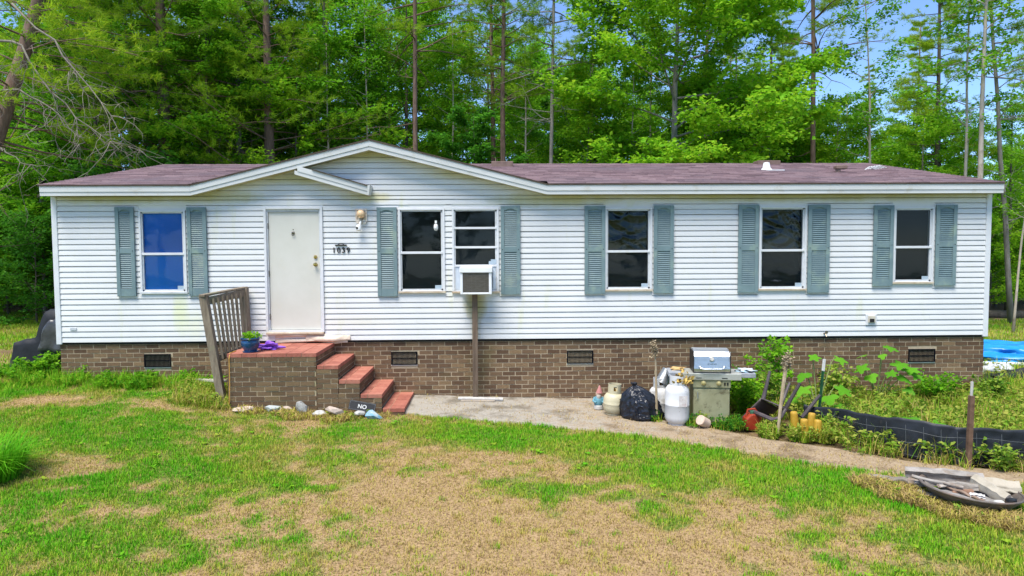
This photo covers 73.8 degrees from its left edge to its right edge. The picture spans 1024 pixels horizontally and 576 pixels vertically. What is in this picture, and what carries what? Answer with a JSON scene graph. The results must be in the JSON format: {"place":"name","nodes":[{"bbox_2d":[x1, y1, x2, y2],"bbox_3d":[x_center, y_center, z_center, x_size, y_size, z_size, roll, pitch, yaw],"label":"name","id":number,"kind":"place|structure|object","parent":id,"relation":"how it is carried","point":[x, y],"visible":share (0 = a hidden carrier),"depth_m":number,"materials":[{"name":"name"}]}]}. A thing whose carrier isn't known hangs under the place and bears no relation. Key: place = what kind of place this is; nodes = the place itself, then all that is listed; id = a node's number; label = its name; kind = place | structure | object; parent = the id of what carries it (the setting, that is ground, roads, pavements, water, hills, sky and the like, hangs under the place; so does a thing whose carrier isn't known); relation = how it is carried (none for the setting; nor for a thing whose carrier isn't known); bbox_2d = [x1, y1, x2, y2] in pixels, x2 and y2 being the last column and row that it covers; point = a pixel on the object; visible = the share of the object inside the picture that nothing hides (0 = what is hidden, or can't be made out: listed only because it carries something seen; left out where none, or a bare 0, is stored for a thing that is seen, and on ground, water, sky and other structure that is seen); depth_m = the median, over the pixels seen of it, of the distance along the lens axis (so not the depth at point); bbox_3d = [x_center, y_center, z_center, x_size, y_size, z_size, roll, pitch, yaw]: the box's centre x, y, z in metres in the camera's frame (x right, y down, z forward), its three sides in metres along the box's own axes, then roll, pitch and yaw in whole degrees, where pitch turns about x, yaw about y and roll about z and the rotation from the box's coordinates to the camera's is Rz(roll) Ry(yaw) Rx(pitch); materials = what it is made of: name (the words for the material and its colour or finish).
{"place":"outdoors","nodes":[
{"label":"outdoors","id":0,"kind":"place"},
{"bbox_2d":[0,281,1023,575],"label":"ground","id":1,"kind":"structure","parent":0,"point":[486,511],"depth_m":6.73,"materials":[{"name":"green plant"}]},
{"bbox_2d":[0,162,53,313],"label":"woodland shrub","id":2,"kind":"object","parent":1,"relation":"on","point":[7,306],"visible":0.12,"depth_m":22.89,"materials":[{"name":"green plant"}]},
{"bbox_2d":[0,206,54,325],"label":"woodland shrub","id":3,"kind":"object","parent":1,"relation":"on","point":[34,300],"visible":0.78,"depth_m":19.88,"materials":[{"name":"green plant"}]},
{"bbox_2d":[0,422,57,482],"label":"grass clump","id":4,"kind":"object","parent":1,"relation":"on","point":[13,461],"visible":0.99,"depth_m":7.63,"materials":[{"name":"green plant"}]},
{"bbox_2d":[10,309,60,370],"bbox_3d":[-8.258,0.995,12.212,1.175,1.273,0.721,0,3,-1],"label":"covered barbecue","id":5,"kind":"object","parent":1,"relation":"on","point":[27,349],"visible":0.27,"depth_m":11.88,"materials":[{"name":"black fabric"}]},
{"bbox_2d":[38,319,60,352],"bbox_3d":[-7.984,0.829,11.886,0.499,0.596,0.195,0,3,-1],"label":"plastic sheet","id":6,"kind":"object","parent":5,"relation":"on","point":[48,339],"visible":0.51,"depth_m":11.81,"materials":[{"name":"grey plastic"}]},
{"bbox_2d":[0,99,87,314],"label":"broadleaf tree","id":7,"kind":"object","parent":1,"relation":"on","point":[27,185],"visible":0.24,"depth_m":21.90,"materials":[{"name":"green plant"}]},
{"bbox_2d":[0,0,129,310],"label":"dark pine","id":8,"kind":"object","parent":1,"relation":"on","point":[3,77],"visible":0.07,"depth_m":24.61,"materials":[{"name":"green plant"}]},
{"bbox_2d":[0,0,187,246],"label":"pine tree","id":9,"kind":"object","parent":1,"relation":"on","point":[17,74],"visible":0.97,"depth_m":18.06,"materials":[{"name":"green plant"}]},
{"bbox_2d":[0,0,196,175],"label":"dark pine","id":10,"kind":"object","parent":1,"relation":"on","point":[143,25],"visible":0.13,"depth_m":22.88,"materials":[{"name":"green plant"}]},
{"bbox_2d":[0,362,227,391],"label":"wall grass","id":11,"kind":"structure","parent":1,"relation":"on","point":[27,375],"depth_m":11.20,"materials":[{"name":"green plant"}]},
{"bbox_2d":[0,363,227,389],"bbox_3d":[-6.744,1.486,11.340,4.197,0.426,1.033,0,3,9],"label":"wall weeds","id":12,"kind":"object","parent":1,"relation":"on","point":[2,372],"depth_m":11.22,"materials":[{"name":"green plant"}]},
{"bbox_2d":[7,1,223,176],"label":"broadleaf tree","id":13,"kind":"object","parent":1,"relation":"on","point":[112,102],"visible":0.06,"depth_m":25.95,"materials":[{"name":"green plant"}]},
{"bbox_2d":[52,138,196,250],"bbox_3d":[-11.511,-1.635,21.739,5.334,6.152,4.823,-2,3,-28],"label":"woodland shrub","id":14,"kind":"object","parent":1,"relation":"on","point":[154,160],"visible":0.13,"depth_m":21.04,"materials":[{"name":"green plant"}]},
{"bbox_2d":[0,0,319,163],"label":"pine tree","id":15,"kind":"object","parent":1,"relation":"on","point":[160,13],"visible":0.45,"depth_m":22.51,"materials":[{"name":"green plant"}]},
{"bbox_2d":[103,0,266,168],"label":"broadleaf tree","id":16,"kind":"object","parent":1,"relation":"on","point":[187,16],"visible":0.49,"depth_m":23.09,"materials":[{"name":"green plant"}]},
{"bbox_2d":[169,377,230,410],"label":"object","id":17,"kind":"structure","parent":1,"relation":"on","point":[177,397],"depth_m":10.40,"materials":[{"name":"green plant"}]},
{"bbox_2d":[116,0,294,163],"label":"broadleaf tree","id":18,"kind":"object","parent":1,"relation":"on","point":[220,83],"visible":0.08,"depth_m":25.53,"materials":[{"name":"green plant"}]},
{"bbox_2d":[198,287,250,404],"bbox_3d":[-4.572,0.950,10.966,0.395,1.895,1.062,0,3,4],"label":"wooden railing","id":19,"kind":"object","parent":1,"relation":"on","point":[206,301],"visible":0.73,"depth_m":10.68,"materials":[{"name":"grey wood"}]},
{"bbox_2d":[195,0,327,160],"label":"broadleaf tree","id":20,"kind":"object","parent":1,"relation":"on","point":[260,33],"visible":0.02,"depth_m":27.87,"materials":[{"name":"green plant"}]},
{"bbox_2d":[121,0,407,163],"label":"pine tree","id":21,"kind":"object","parent":1,"relation":"on","point":[264,14],"visible":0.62,"depth_m":23.45,"materials":[{"name":"green plant"}]},
{"bbox_2d":[236,54,345,163],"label":"broadleaf tree","id":22,"kind":"object","parent":1,"relation":"on","point":[283,103],"visible":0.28,"depth_m":24.36,"materials":[{"name":"green plant"}]},
{"bbox_2d":[234,404,392,422],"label":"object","id":23,"kind":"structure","parent":1,"relation":"on","point":[294,413],"depth_m":10.19,"materials":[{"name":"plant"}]},
{"bbox_2d":[210,0,424,163],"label":"broadleaf tree","id":24,"kind":"object","parent":1,"relation":"on","point":[328,36],"visible":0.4,"depth_m":25.29,"materials":[{"name":"green plant"}]},
{"bbox_2d":[227,343,413,415],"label":"brick steps","id":25,"kind":"structure","parent":1,"relation":"on","point":[317,376],"depth_m":10.42,"materials":[{"name":"brown brick"}]},
{"bbox_2d":[289,39,356,148],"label":"slim tree","id":26,"kind":"object","parent":1,"relation":"on","point":[325,56],"visible":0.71,"depth_m":24.65,"materials":[{"name":"green plant"}]},
{"bbox_2d":[330,0,407,143],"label":"slim tree","id":27,"kind":"object","parent":1,"relation":"on","point":[371,69],"visible":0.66,"depth_m":25.43,"materials":[{"name":"green plant"}]},
{"bbox_2d":[320,0,472,154],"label":"woodland tree","id":28,"kind":"object","parent":1,"relation":"on","point":[421,36],"visible":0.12,"depth_m":30.91,"materials":[{"name":"green plant"}]},
{"bbox_2d":[323,0,501,159],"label":"broadleaf tree","id":29,"kind":"object","parent":1,"relation":"on","point":[406,143],"visible":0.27,"depth_m":27.37,"materials":[{"name":"green plant"}]},
{"bbox_2d":[351,0,488,163],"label":"woodland tree","id":30,"kind":"object","parent":1,"relation":"on","point":[446,126],"visible":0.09,"depth_m":33.74,"materials":[{"name":"green plant"}]},
{"bbox_2d":[355,0,486,150],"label":"pine tree","id":31,"kind":"object","parent":1,"relation":"on","point":[414,26],"visible":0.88,"depth_m":24.63,"materials":[{"name":"green plant"}]},
{"bbox_2d":[420,12,492,161],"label":"slim tree","id":32,"kind":"object","parent":1,"relation":"on","point":[447,69],"visible":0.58,"depth_m":26.30,"materials":[{"name":"green plant"}]},
{"bbox_2d":[421,103,530,163],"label":"dark tree","id":33,"kind":"object","parent":1,"relation":"on","point":[475,147],"visible":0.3,"depth_m":24.65,"materials":[{"name":"green plant"}]},
{"bbox_2d":[417,16,549,163],"bbox_3d":[-1.464,-6.557,34.737,7.838,14.265,7.314,-1,3,-17],"label":"woodland tree","id":34,"kind":"object","parent":1,"relation":"on","point":[510,136],"visible":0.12,"depth_m":34.17,"materials":[{"name":"green plant"}]},
{"bbox_2d":[436,0,544,160],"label":"woodland tree","id":35,"kind":"object","parent":1,"relation":"on","point":[497,57],"visible":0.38,"depth_m":30.57,"materials":[{"name":"green plant"}]},
{"bbox_2d":[445,0,563,163],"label":"pine tree","id":36,"kind":"object","parent":1,"relation":"on","point":[504,51],"visible":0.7,"depth_m":25.78,"materials":[{"name":"green plant"}]},
{"bbox_2d":[0,391,1014,575],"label":"lawn weeds","id":37,"kind":"object","parent":1,"relation":"on","point":[584,486],"visible":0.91,"depth_m":7.61,"materials":[{"name":"green plant"}]},
{"bbox_2d":[42,414,986,575],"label":"dry tufts","id":38,"kind":"object","parent":1,"relation":"on","point":[495,518],"visible":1,"depth_m":6.69,"materials":[{"name":"beige plant"}]},
{"bbox_2d":[37,139,1004,398],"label":"house","id":39,"kind":"structure","parent":1,"relation":"on","point":[605,271],"depth_m":11.62,"materials":[{"name":"white plastic"}]},
{"bbox_2d":[138,210,188,293],"bbox_3d":[-5.845,-0.605,11.442,0.792,1.397,0.105,0,3,-1],"label":"window","id":40,"kind":"structure","parent":39,"relation":"in","point":[162,233],"depth_m":11.46,"materials":[{"name":"blue glass"}]},
{"bbox_2d":[268,212,320,329],"bbox_3d":[-3.671,-0.285,11.505,0.843,1.989,0.115,0,3,-1],"label":"door","id":41,"kind":"structure","parent":39,"relation":"in","point":[294,259],"depth_m":11.52,"materials":[{"name":"white metal"}]},
{"bbox_2d":[398,208,445,292],"bbox_3d":[-1.527,-0.632,11.557,0.802,1.429,0.117,0,3,-1],"label":"window","id":42,"kind":"structure","parent":39,"relation":"in","point":[421,231],"depth_m":11.60,"materials":[{"name":"black glass"}]},
{"bbox_2d":[455,267,496,294],"bbox_3d":[-0.608,-0.126,11.418,0.720,0.448,0.395,0,3,-1],"label":"air conditioner","id":43,"kind":"object","parent":39,"relation":"attached to","point":[472,280],"visible":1,"depth_m":11.25,"materials":[{"name":"metal"}]},
{"bbox_2d":[452,208,499,292],"bbox_3d":[-0.618,-0.636,11.581,0.812,1.440,0.115,0,3,-1],"label":"window","id":44,"kind":"structure","parent":39,"relation":"in","point":[475,231],"depth_m":11.61,"materials":[{"name":"black glass"}]},
{"bbox_2d":[605,207,652,290],"bbox_3d":[1.984,-0.660,11.651,0.827,1.420,0.123,0,3,-1],"label":"window","id":45,"kind":"structure","parent":39,"relation":"in","point":[628,230],"depth_m":11.68,"materials":[{"name":"black glass"}]},
{"bbox_2d":[758,206,806,290],"bbox_3d":[4.638,-0.681,11.717,0.843,1.441,0.118,0,3,-1],"label":"window","id":46,"kind":"structure","parent":39,"relation":"in","point":[782,229],"depth_m":11.74,"materials":[{"name":"black glass"}]},
{"bbox_2d":[893,207,934,283],"bbox_3d":[6.912,-0.737,11.771,0.727,1.319,0.115,0,3,-1],"label":"window","id":47,"kind":"structure","parent":39,"relation":"in","point":[913,251],"depth_m":11.81,"materials":[{"name":"black glass"}]},
{"bbox_2d":[497,41,550,163],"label":"slim tree","id":48,"kind":"object","parent":1,"relation":"on","point":[525,127],"visible":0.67,"depth_m":26.34,"materials":[{"name":"green plant"}]},
{"bbox_2d":[495,61,561,163],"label":"woodland tree","id":49,"kind":"object","parent":1,"relation":"on","point":[530,139],"visible":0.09,"depth_m":38.53,"materials":[{"name":"green plant"}]},
{"bbox_2d":[486,0,614,163],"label":"pine tree","id":50,"kind":"object","parent":1,"relation":"on","point":[541,26],"visible":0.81,"depth_m":24.25,"materials":[{"name":"green plant"}]},
{"bbox_2d":[517,55,637,163],"bbox_3d":[2.945,-3.845,26.390,5.407,10.556,6.086,2,4,31],"label":"lime tree","id":51,"kind":"object","parent":1,"relation":"on","point":[568,154],"visible":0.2,"depth_m":26.08,"materials":[{"name":"green plant"}]},
{"bbox_2d":[529,49,665,163],"bbox_3d":[3.747,-5.053,31.391,6.621,12.108,5.310,2,4,36],"label":"woodland tree","id":52,"kind":"object","parent":1,"relation":"on","point":[637,126],"visible":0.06,"depth_m":30.43,"materials":[{"name":"green plant"}]},
{"bbox_2d":[598,35,670,163],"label":"slim tree","id":53,"kind":"object","parent":1,"relation":"on","point":[649,87],"visible":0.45,"depth_m":24.39,"materials":[{"name":"green plant"}]},
{"bbox_2d":[533,0,851,163],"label":"oak tree","id":54,"kind":"object","parent":1,"relation":"on","point":[771,125],"visible":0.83,"depth_m":21.92,"materials":[{"name":"green plant"}]},
{"bbox_2d":[666,347,755,421],"bbox_3d":[2.974,1.462,10.219,1.260,1.120,0.540,0,3,8],"label":"gas grill","id":55,"kind":"object","parent":1,"relation":"on","point":[712,372],"visible":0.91,"depth_m":10.04,"materials":[{"name":"metal"}]},
{"bbox_2d":[694,389,729,421],"bbox_3d":[2.941,1.735,10.043,0.510,0.485,0.045,0,3,8],"label":"cabinet door","id":56,"kind":"structure","parent":55,"relation":"in","point":[713,402],"depth_m":10.05,"materials":[{"name":"metal"}]},
{"bbox_2d":[646,51,786,162],"bbox_3d":[7.795,-3.850,26.535,6.086,10.556,5.407,0,3,7],"label":"lime tree","id":57,"kind":"object","parent":1,"relation":"on","point":[682,127],"visible":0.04,"depth_m":26.04,"materials":[{"name":"green plant"}]},
{"bbox_2d":[690,4,779,155],"bbox_3d":[8.003,-5.069,24.768,3.281,13.252,3.376,-3,4,-20],"label":"slim tree","id":58,"kind":"object","parent":1,"relation":"on","point":[748,54],"visible":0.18,"depth_m":24.27,"materials":[{"name":"green plant"}]},
{"bbox_2d":[730,377,768,416],"bbox_3d":[3.535,1.678,10.473,0.790,0.769,0.889,1,3,19],"label":"leafy bush","id":59,"kind":"object","parent":1,"relation":"on","point":[746,395],"visible":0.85,"depth_m":10.41,"materials":[{"name":"green plant"}]},
{"bbox_2d":[743,334,793,397],"bbox_3d":[4.301,1.387,11.389,0.860,1.223,0.781,0,3,-1],"label":"tall weed","id":60,"kind":"object","parent":1,"relation":"on","point":[776,352],"visible":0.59,"depth_m":11.38,"materials":[{"name":"green plant"}]},
{"bbox_2d":[706,70,841,162],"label":"lime tree","id":61,"kind":"object","parent":1,"relation":"on","point":[794,144],"visible":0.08,"depth_m":25.48,"materials":[{"name":"green plant"}]},
{"bbox_2d":[732,6,828,148],"bbox_3d":[14.199,-8.542,37.656,5.621,18.226,6.370,-1,3,-7],"label":"woodland pine","id":62,"kind":"object","parent":1,"relation":"on","point":[782,52],"visible":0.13,"depth_m":36.82,"materials":[{"name":"green plant"}]},
{"bbox_2d":[741,371,820,429],"bbox_3d":[3.918,1.687,9.941,0.829,0.944,0.825,-2,3,-29],"label":"garden chair","id":63,"kind":"object","parent":1,"relation":"on","point":[764,408],"visible":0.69,"depth_m":9.94,"materials":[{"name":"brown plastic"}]},
{"bbox_2d":[753,414,839,443],"bbox_3d":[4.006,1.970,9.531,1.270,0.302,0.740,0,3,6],"label":"plants","id":64,"kind":"object","parent":1,"relation":"on","point":[771,430],"visible":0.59,"depth_m":9.36,"materials":[{"name":"green plant"}]},
{"bbox_2d":[791,354,851,408],"bbox_3d":[4.703,1.537,10.337,0.980,1.009,0.721,0,3,-1],"label":"broad leaved plant","id":65,"kind":"object","parent":1,"relation":"on","point":[828,399],"visible":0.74,"depth_m":10.42,"materials":[{"name":"green plant"}]},
{"bbox_2d":[761,0,897,162],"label":"pine tree","id":66,"kind":"object","parent":1,"relation":"on","point":[812,44],"visible":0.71,"depth_m":24.57,"materials":[{"name":"green plant"}]},
{"bbox_2d":[817,362,861,395],"bbox_3d":[5.442,1.627,11.424,0.730,0.729,0.743,1,4,30],"label":"tall weed","id":67,"kind":"object","parent":1,"relation":"on","point":[836,376],"visible":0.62,"depth_m":11.32,"materials":[{"name":"green plant"}]},
{"bbox_2d":[791,89,909,163],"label":"lime tree","id":68,"kind":"object","parent":1,"relation":"on","point":[830,131],"visible":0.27,"depth_m":25.27,"materials":[{"name":"green plant"}]},
{"bbox_2d":[818,0,919,162],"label":"slim tree","id":69,"kind":"object","parent":1,"relation":"on","point":[874,119],"visible":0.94,"depth_m":23.55,"materials":[{"name":"green plant"}]},
{"bbox_2d":[816,90,921,164],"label":"broadleaf tree","id":70,"kind":"object","parent":1,"relation":"on","point":[864,101],"visible":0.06,"depth_m":28.12,"materials":[{"name":"green plant"}]},
{"bbox_2d":[730,380,1023,467],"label":"bed weeds","id":71,"kind":"object","parent":1,"relation":"on","point":[920,408],"visible":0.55,"depth_m":10.11,"materials":[{"name":"green plant"}]},
{"bbox_2d":[855,345,923,402],"bbox_3d":[6.245,1.472,11.277,1.120,1.029,0.365,0,3,7],"label":"broad leaved plant","id":72,"kind":"object","parent":1,"relation":"on","point":[899,365],"visible":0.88,"depth_m":11.28,"materials":[{"name":"green plant"}]},
{"bbox_2d":[848,83,963,170],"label":"broadleaf tree","id":73,"kind":"object","parent":1,"relation":"on","point":[895,96],"visible":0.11,"depth_m":31.15,"materials":[{"name":"green plant"}]},
{"bbox_2d":[880,18,943,151],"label":"woodland pine","id":74,"kind":"object","parent":1,"relation":"on","point":[914,49],"visible":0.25,"depth_m":47.31,"materials":[{"name":"green plant"}]},
{"bbox_2d":[803,404,1023,468],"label":"fabric fence","id":75,"kind":"object","parent":1,"relation":"on","point":[907,431],"visible":0.58,"depth_m":8.47,"materials":[{"name":"fabric"}]},
{"bbox_2d":[844,470,1023,532],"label":"pit grass","id":76,"kind":"structure","parent":1,"relation":"on","point":[909,494],"depth_m":6.84,"materials":[{"name":"beige plant"}]},
{"bbox_2d":[871,109,999,230],"bbox_3d":[15.581,-2.667,25.975,5.030,8.139,5.155,2,4,39],"label":"lime tree","id":77,"kind":"object","parent":1,"relation":"on","point":[936,128],"visible":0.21,"depth_m":25.23,"materials":[{"name":"green plant"}]},
{"bbox_2d":[873,0,1002,170],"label":"dark pine","id":78,"kind":"object","parent":1,"relation":"on","point":[926,43],"visible":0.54,"depth_m":26.75,"materials":[{"name":"green plant"}]},
{"bbox_2d":[913,368,966,401],"bbox_3d":[7.130,1.697,11.414,0.880,0.631,0.728,0,3,-1],"label":"tall weed","id":79,"kind":"object","parent":1,"relation":"on","point":[929,386],"visible":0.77,"depth_m":11.34,"materials":[{"name":"green plant"}]},
{"bbox_2d":[883,106,1007,240],"bbox_3d":[17.728,-3.139,28.370,3.784,8.628,4.718,-3,4,-40],"label":"broadleaf tree","id":80,"kind":"object","parent":1,"relation":"on","point":[942,148],"visible":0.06,"depth_m":28.12,"materials":[{"name":"green plant"}]},
{"bbox_2d":[907,0,1023,176],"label":"slim tree","id":81,"kind":"object","parent":1,"relation":"on","point":[943,95],"visible":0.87,"depth_m":22.04,"materials":[{"name":"green plant"}]},
{"bbox_2d":[939,106,996,205],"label":"slim tree","id":82,"kind":"object","parent":1,"relation":"on","point":[955,145],"visible":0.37,"depth_m":24.05,"materials":[{"name":"green plant"}]},
{"bbox_2d":[965,381,974,466],"bbox_3d":[5.443,1.650,8.100,0.065,1.081,0.055,0,3,-1],"label":"fence post","id":83,"kind":"object","parent":1,"relation":"on","point":[970,425],"visible":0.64,"depth_m":8.08,"materials":[{"name":"metal"}]},
{"bbox_2d":[919,474,1023,509],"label":"fire pit","id":84,"kind":"object","parent":1,"relation":"on","point":[963,499],"visible":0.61,"depth_m":6.80,"materials":[{"name":"grey metal"}]},
{"bbox_2d":[905,466,983,482],"bbox_3d":[4.658,2.025,7.360,0.722,0.159,0.181,1,3,29],"label":"firewood","id":85,"kind":"object","parent":84,"relation":"in","point":[946,474],"visible":0.77,"depth_m":7.32,"materials":[{"name":"grey wood"}]},
{"bbox_2d":[969,474,1010,502],"bbox_3d":[4.893,2.060,6.960,0.140,0.229,0.388,-1,3,-20],"label":"firewood","id":86,"kind":"object","parent":84,"relation":"in","point":[991,490],"visible":0.86,"depth_m":6.92,"materials":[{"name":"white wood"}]},
{"bbox_2d":[923,0,1023,322],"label":"pine tree","id":87,"kind":"object","parent":1,"relation":"on","point":[1006,228],"visible":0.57,"depth_m":24.05,"materials":[{"name":"green plant"}]},
{"bbox_2d":[932,0,1023,178],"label":"slim tree","id":88,"kind":"object","parent":1,"relation":"on","point":[1007,46],"visible":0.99,"depth_m":21.02,"materials":[{"name":"green plant"}]},
{"bbox_2d":[967,97,1023,309],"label":"broadleaf tree","id":89,"kind":"object","parent":1,"relation":"on","point":[1010,165],"visible":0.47,"depth_m":27.30,"materials":[{"name":"green plant"}]},
{"bbox_2d":[983,339,1023,362],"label":"paddling pool","id":90,"kind":"structure","parent":1,"relation":"on","point":[1004,350],"depth_m":15.60,"materials":[{"name":"blue plastic"}]},
{"bbox_2d":[985,443,1022,471],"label":"leafy bush","id":91,"kind":"object","parent":1,"relation":"on","point":[1003,456],"visible":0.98,"depth_m":7.92,"materials":[{"name":"green plant"}]},
{"bbox_2d":[989,215,1023,309],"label":"woodland shrub","id":92,"kind":"object","parent":1,"relation":"on","point":[999,272],"visible":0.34,"depth_m":26.11,"materials":[{"name":"green plant"}]},
{"bbox_2d":[993,82,1023,332],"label":"slim tree","id":93,"kind":"object","parent":1,"relation":"on","point":[1017,181],"visible":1,"depth_m":21.31,"materials":[{"name":"green plant"}]},
{"bbox_2d":[0,310,1023,398],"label":"rough grass","id":94,"kind":"structure","parent":0,"point":[13,331],"depth_m":19.58,"materials":[{"name":"green plant"}]},
{"bbox_2d":[0,0,1023,182],"label":"sky","id":95,"kind":"structure","parent":0,"point":[974,86],"materials":[{"name":"blue"}]},
{"bbox_2d":[405,395,1023,484],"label":"path","id":96,"kind":"structure","parent":0,"point":[546,407],"depth_m":9.99,"materials":[{"name":"concrete"}]},
{"bbox_2d":[472,294,477,396],"bbox_3d":[-0.621,1.009,11.500,0.090,1.822,0.090,0,3,-1],"label":"wooden post","id":97,"kind":"object","parent":96,"relation":"on","point":[475,337],"visible":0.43,"depth_m":11.45,"materials":[{"name":"brown wood"}]},
{"bbox_2d":[603,383,620,415],"bbox_3d":[1.597,1.740,10.690,0.335,0.490,0.334,0,3,-1],"label":"gas tank","id":98,"kind":"object","parent":96,"relation":"on","point":[611,399],"visible":0.9,"depth_m":10.58,"materials":[{"name":"beige metal"}]},
{"bbox_2d":[619,382,664,420],"bbox_3d":[1.992,1.719,10.458,0.688,0.563,0.483,0,3,-1],"label":"rubbish sack","id":99,"kind":"object","parent":96,"relation":"on","point":[637,402],"visible":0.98,"depth_m":10.33,"materials":[{"name":"black plastic"}]},
{"bbox_2d":[665,375,689,425],"bbox_3d":[2.453,1.657,10.126,0.360,0.735,0.362,0,3,-1],"label":"gas tank","id":100,"kind":"object","parent":96,"relation":"on","point":[677,404],"visible":0.98,"depth_m":9.99,"materials":[{"name":"white metal"}]},
{"bbox_2d":[421,393,1023,482],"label":"path clippings","id":101,"kind":"object","parent":96,"relation":"on","point":[720,440],"visible":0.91,"depth_m":9.20,"materials":[{"name":"green plant"}]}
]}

